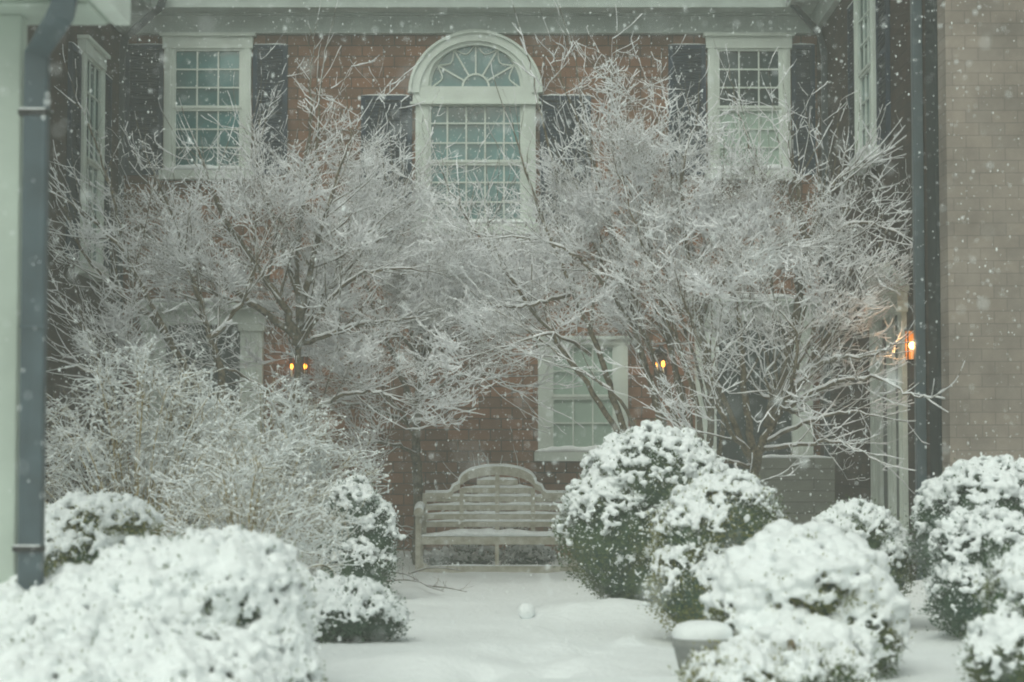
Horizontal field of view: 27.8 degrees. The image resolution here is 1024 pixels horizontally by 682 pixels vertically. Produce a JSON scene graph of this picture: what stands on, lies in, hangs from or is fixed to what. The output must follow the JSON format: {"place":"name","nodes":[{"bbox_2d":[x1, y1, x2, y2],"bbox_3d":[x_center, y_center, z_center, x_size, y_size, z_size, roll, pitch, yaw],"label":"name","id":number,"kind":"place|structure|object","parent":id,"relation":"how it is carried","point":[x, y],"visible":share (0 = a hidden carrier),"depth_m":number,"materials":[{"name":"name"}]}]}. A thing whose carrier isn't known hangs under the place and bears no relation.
{"place":"outdoors","nodes":[
{"label":"outdoors","id":0,"kind":"place"},
{"bbox_2d":[45,550,974,681],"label":"snowy ground","id":1,"kind":"structure","parent":0,"point":[592,641],"depth_m":12.56,"materials":[{"name":"white snow"}]},
{"bbox_2d":[0,0,130,590],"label":"white porch","id":2,"kind":"object","parent":1,"relation":"on","point":[24,148],"visible":1,"depth_m":9.48,"materials":[{"name":"paint"}]},
{"bbox_2d":[44,484,167,577],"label":"evergreen shrub","id":3,"kind":"object","parent":1,"relation":"on","point":[83,516],"visible":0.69,"depth_m":11.68,"materials":[{"name":"green plant"}]},
{"bbox_2d":[45,330,274,536],"bbox_3d":[-2.831,0.950,15.345,2.159,2.054,1.790,0,-3,0],"label":"twiggy shrub","id":4,"kind":"object","parent":1,"relation":"on","point":[168,439],"visible":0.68,"depth_m":15.28,"materials":[{"name":"white plant"}]},
{"bbox_2d":[0,523,327,681],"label":"evergreen shrub","id":5,"kind":"object","parent":1,"relation":"on","point":[181,590],"visible":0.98,"depth_m":9.22,"materials":[{"name":"green plant"}]},
{"bbox_2d":[46,44,359,524],"bbox_3d":[-2.871,-0.200,17.650,3.084,4.613,1.831,0,-3,0],"label":"bare tree","id":6,"kind":"object","parent":1,"relation":"on","point":[111,322],"visible":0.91,"depth_m":17.65,"materials":[{"name":"white plant"}]},
{"bbox_2d":[132,408,381,577],"bbox_3d":[-1.818,1.174,13.953,1.871,1.455,1.366,0,-3,0],"label":"twiggy shrub","id":7,"kind":"object","parent":1,"relation":"on","point":[259,475],"visible":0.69,"depth_m":13.91,"materials":[{"name":"white plant"}]},
{"bbox_2d":[140,359,392,561],"bbox_3d":[-1.947,1.087,16.286,2.018,1.882,1.358,0,-3,0],"label":"twiggy shrub","id":8,"kind":"object","parent":1,"relation":"on","point":[314,435],"visible":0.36,"depth_m":16.17,"materials":[{"name":"white plant"}]},
{"bbox_2d":[49,0,522,531],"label":"bare tree","id":9,"kind":"object","parent":1,"relation":"on","point":[377,240],"visible":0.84,"depth_m":18.31,"materials":[{"name":"brown plant"}]},
{"bbox_2d":[308,471,408,592],"bbox_3d":[-1.193,1.531,15.943,0.734,1.057,0.691,-2,-4,37],"label":"evergreen shrub","id":10,"kind":"object","parent":1,"relation":"on","point":[380,554],"visible":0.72,"depth_m":15.79,"materials":[{"name":"green plant"}]},
{"bbox_2d":[309,569,414,643],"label":"evergreen shrub","id":11,"kind":"object","parent":1,"relation":"on","point":[367,621],"visible":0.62,"depth_m":12.39,"materials":[{"name":"green plant"}]},
{"bbox_2d":[386,558,474,591],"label":"fallen branch","id":12,"kind":"object","parent":1,"relation":"on","point":[426,585],"visible":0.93,"depth_m":17.77,"materials":[{"name":"brown wood"}]},
{"bbox_2d":[223,60,655,565],"bbox_3d":[-0.749,-0.260,20.363,4.381,5.049,2.397,0,-3,0],"label":"bare tree","id":13,"kind":"object","parent":1,"relation":"on","point":[404,283],"visible":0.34,"depth_m":20.18,"materials":[{"name":"white plant"}]},
{"bbox_2d":[325,427,563,564],"bbox_3d":[-0.502,1.584,20.969,3.056,1.429,0.961,0,-3,0],"label":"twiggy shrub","id":14,"kind":"object","parent":1,"relation":"on","point":[400,525],"visible":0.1,"depth_m":21.00,"materials":[{"name":"brown plant"}]},
{"bbox_2d":[423,545,557,564],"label":"evergreen shrub","id":15,"kind":"object","parent":1,"relation":"on","point":[519,555],"visible":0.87,"depth_m":20.74,"materials":[{"name":"green plant"}]},
{"bbox_2d":[414,464,578,572],"bbox_3d":[-0.145,1.750,20.191,1.602,1.104,0.648,0,-3,0],"label":"garden bench","id":16,"kind":"object","parent":1,"relation":"on","point":[490,499],"visible":0.79,"depth_m":20.40,"materials":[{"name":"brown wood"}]},
{"bbox_2d":[27,0,1023,580],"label":"brick house","id":17,"kind":"structure","parent":1,"relation":"on","point":[991,372],"depth_m":22.46,"materials":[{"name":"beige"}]},
{"bbox_2d":[75,35,110,281],"bbox_3d":[-4.222,-1.815,20.881,0.136,2.357,1.100,0,-3,0],"label":"window","id":18,"kind":"structure","parent":17,"relation":"in","point":[95,104],"depth_m":20.98,"materials":[{"name":"white paint"}]},
{"bbox_2d":[134,297,272,534],"bbox_3d":[-3.352,0.939,22.329,1.539,2.837,0.306,0,-3,0],"label":"doorway","id":19,"kind":"structure","parent":17,"relation":"in","point":[244,316],"depth_m":22.38,"materials":[{"name":"white paint"}]},
{"bbox_2d":[159,32,255,179],"bbox_3d":[-3.332,-2.565,22.607,1.049,1.612,0.136,0,-3,0],"label":"window","id":20,"kind":"structure","parent":17,"relation":"in","point":[189,83],"depth_m":22.63,"materials":[{"name":"white paint"}]},
{"bbox_2d":[289,350,307,378],"bbox_3d":[-2.315,0.236,22.426,0.190,0.340,0.200,0,-3,0],"label":"wall lantern","id":21,"kind":"object","parent":17,"relation":"attached to","point":[304,368],"depth_m":22.49,"materials":[{"name":"yellow metal"}]},
{"bbox_2d":[408,29,542,234],"bbox_3d":[-0.398,-2.288,22.582,1.466,2.256,0.156,0,-3,0],"label":"window","id":22,"kind":"structure","parent":17,"relation":"in","point":[444,129],"depth_m":22.61,"materials":[{"name":"white paint"}]},
{"bbox_2d":[534,336,628,460],"bbox_3d":[0.770,0.624,22.432,1.076,1.355,0.136,0,-3,0],"label":"window","id":23,"kind":"structure","parent":17,"relation":"in","point":[588,416],"depth_m":22.46,"materials":[{"name":"white paint"}]},
{"bbox_2d":[654,345,666,375],"bbox_3d":[1.609,0.208,22.427,0.140,0.340,0.150,0,-3,0],"label":"wall lantern","id":24,"kind":"object","parent":17,"relation":"attached to","point":[660,356],"depth_m":22.41,"materials":[{"name":"black metal"}]},
{"bbox_2d":[703,32,794,179],"bbox_3d":[2.594,-2.565,22.607,1.002,1.612,0.136,0,-3,0],"label":"window","id":25,"kind":"structure","parent":17,"relation":"in","point":[748,53],"depth_m":22.63,"materials":[{"name":"white paint"}]},
{"bbox_2d":[685,293,820,472],"bbox_3d":[2.622,0.920,22.330,1.508,2.876,0.306,0,-3,0],"label":"doorway","id":26,"kind":"structure","parent":17,"relation":"in","point":[731,450],"depth_m":22.42,"materials":[{"name":"white paint"}]},
{"bbox_2d":[849,0,881,174],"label":"window","id":27,"kind":"structure","parent":17,"relation":"in","point":[866,60],"depth_m":19.42,"materials":[{"name":"white paint"}]},
{"bbox_2d":[859,262,909,579],"bbox_3d":[3.272,0.718,18.293,0.156,2.837,1.850,0,-3,0],"label":"doorway","id":28,"kind":"structure","parent":17,"relation":"in","point":[900,492],"depth_m":18.00,"materials":[{"name":"white paint"}]},
{"bbox_2d":[904,321,913,361],"bbox_3d":[3.290,-0.003,16.976,0.120,0.340,0.110,0,-3,0],"label":"wall lantern","id":29,"kind":"object","parent":17,"relation":"attached to","point":[908,345],"depth_m":16.95,"materials":[{"name":"orange metal"}]},
{"bbox_2d":[517,603,534,618],"bbox_3d":[0.099,1.867,14.287,0.123,0.120,0.122,0,-3,0],"label":"snowball","id":30,"kind":"object","parent":1,"relation":"on","point":[523,612],"visible":0.98,"depth_m":14.25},
{"bbox_2d":[356,0,892,456],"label":"bare tree","id":31,"kind":"object","parent":1,"relation":"on","point":[579,195],"visible":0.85,"depth_m":17.92,"materials":[{"name":"brown plant"}]},
{"bbox_2d":[545,418,728,603],"bbox_3d":[0.994,1.287,14.726,1.532,1.485,1.239,0,-3,0],"label":"evergreen shrub","id":32,"kind":"object","parent":1,"relation":"on","point":[593,537],"visible":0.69,"depth_m":14.37,"materials":[{"name":"green plant"}]},
{"bbox_2d":[672,620,732,674],"bbox_3d":[0.962,1.567,10.430,0.309,0.316,0.309,0,-3,0],"label":"planter","id":33,"kind":"object","parent":1,"relation":"on","point":[697,633],"visible":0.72,"depth_m":10.32,"materials":[{"name":"stone"}]},
{"bbox_2d":[637,463,795,632],"bbox_3d":[1.245,1.333,12.874,1.043,1.142,0.886,2,-4,-26],"label":"evergreen shrub","id":34,"kind":"object","parent":1,"relation":"on","point":[712,512],"visible":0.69,"depth_m":12.67,"materials":[{"name":"green plant"}]},
{"bbox_2d":[668,636,887,681],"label":"evergreen shrub","id":35,"kind":"object","parent":1,"relation":"on","point":[731,661],"visible":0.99,"depth_m":9.70,"materials":[{"name":"green plant"}]},
{"bbox_2d":[591,39,967,506],"bbox_3d":[2.540,-0.304,17.240,3.220,4.788,2.698,-2,-4,27],"label":"bare tree","id":36,"kind":"object","parent":1,"relation":"on","point":[793,388],"visible":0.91,"depth_m":17.34,"materials":[{"name":"brown plant"}]},
{"bbox_2d":[749,454,834,524],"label":"wall","id":37,"kind":"structure","parent":1,"relation":"on","point":[802,502],"depth_m":20.55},
{"bbox_2d":[699,518,916,677],"bbox_3d":[1.495,1.381,10.647,1.144,0.920,1.162,0,-3,0],"label":"evergreen shrub","id":38,"kind":"object","parent":1,"relation":"on","point":[772,611],"visible":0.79,"depth_m":10.40,"materials":[{"name":"green plant"}]},
{"bbox_2d":[811,494,922,596],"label":"evergreen shrub","id":39,"kind":"object","parent":1,"relation":"on","point":[876,531],"visible":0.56,"depth_m":13.39,"materials":[{"name":"green plant"}]},
{"bbox_2d":[902,452,1023,621],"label":"evergreen shrub","id":40,"kind":"object","parent":1,"relation":"on","point":[964,488],"visible":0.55,"depth_m":13.19,"materials":[{"name":"green plant"}]},
{"bbox_2d":[912,498,1023,639],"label":"evergreen shrub","id":41,"kind":"object","parent":1,"relation":"on","point":[951,535],"visible":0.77,"depth_m":12.12,"materials":[{"name":"green plant"}]},
{"bbox_2d":[951,538,1023,681],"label":"evergreen shrub","id":42,"kind":"object","parent":1,"relation":"on","point":[984,655],"visible":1,"depth_m":9.97,"materials":[{"name":"green plant"}]},
{"bbox_2d":[1,0,1023,681],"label":"falling snow","id":43,"kind":"structure","parent":0,"point":[761,258],"depth_m":9.62,"materials":[{"name":"white snow"}]}
]}

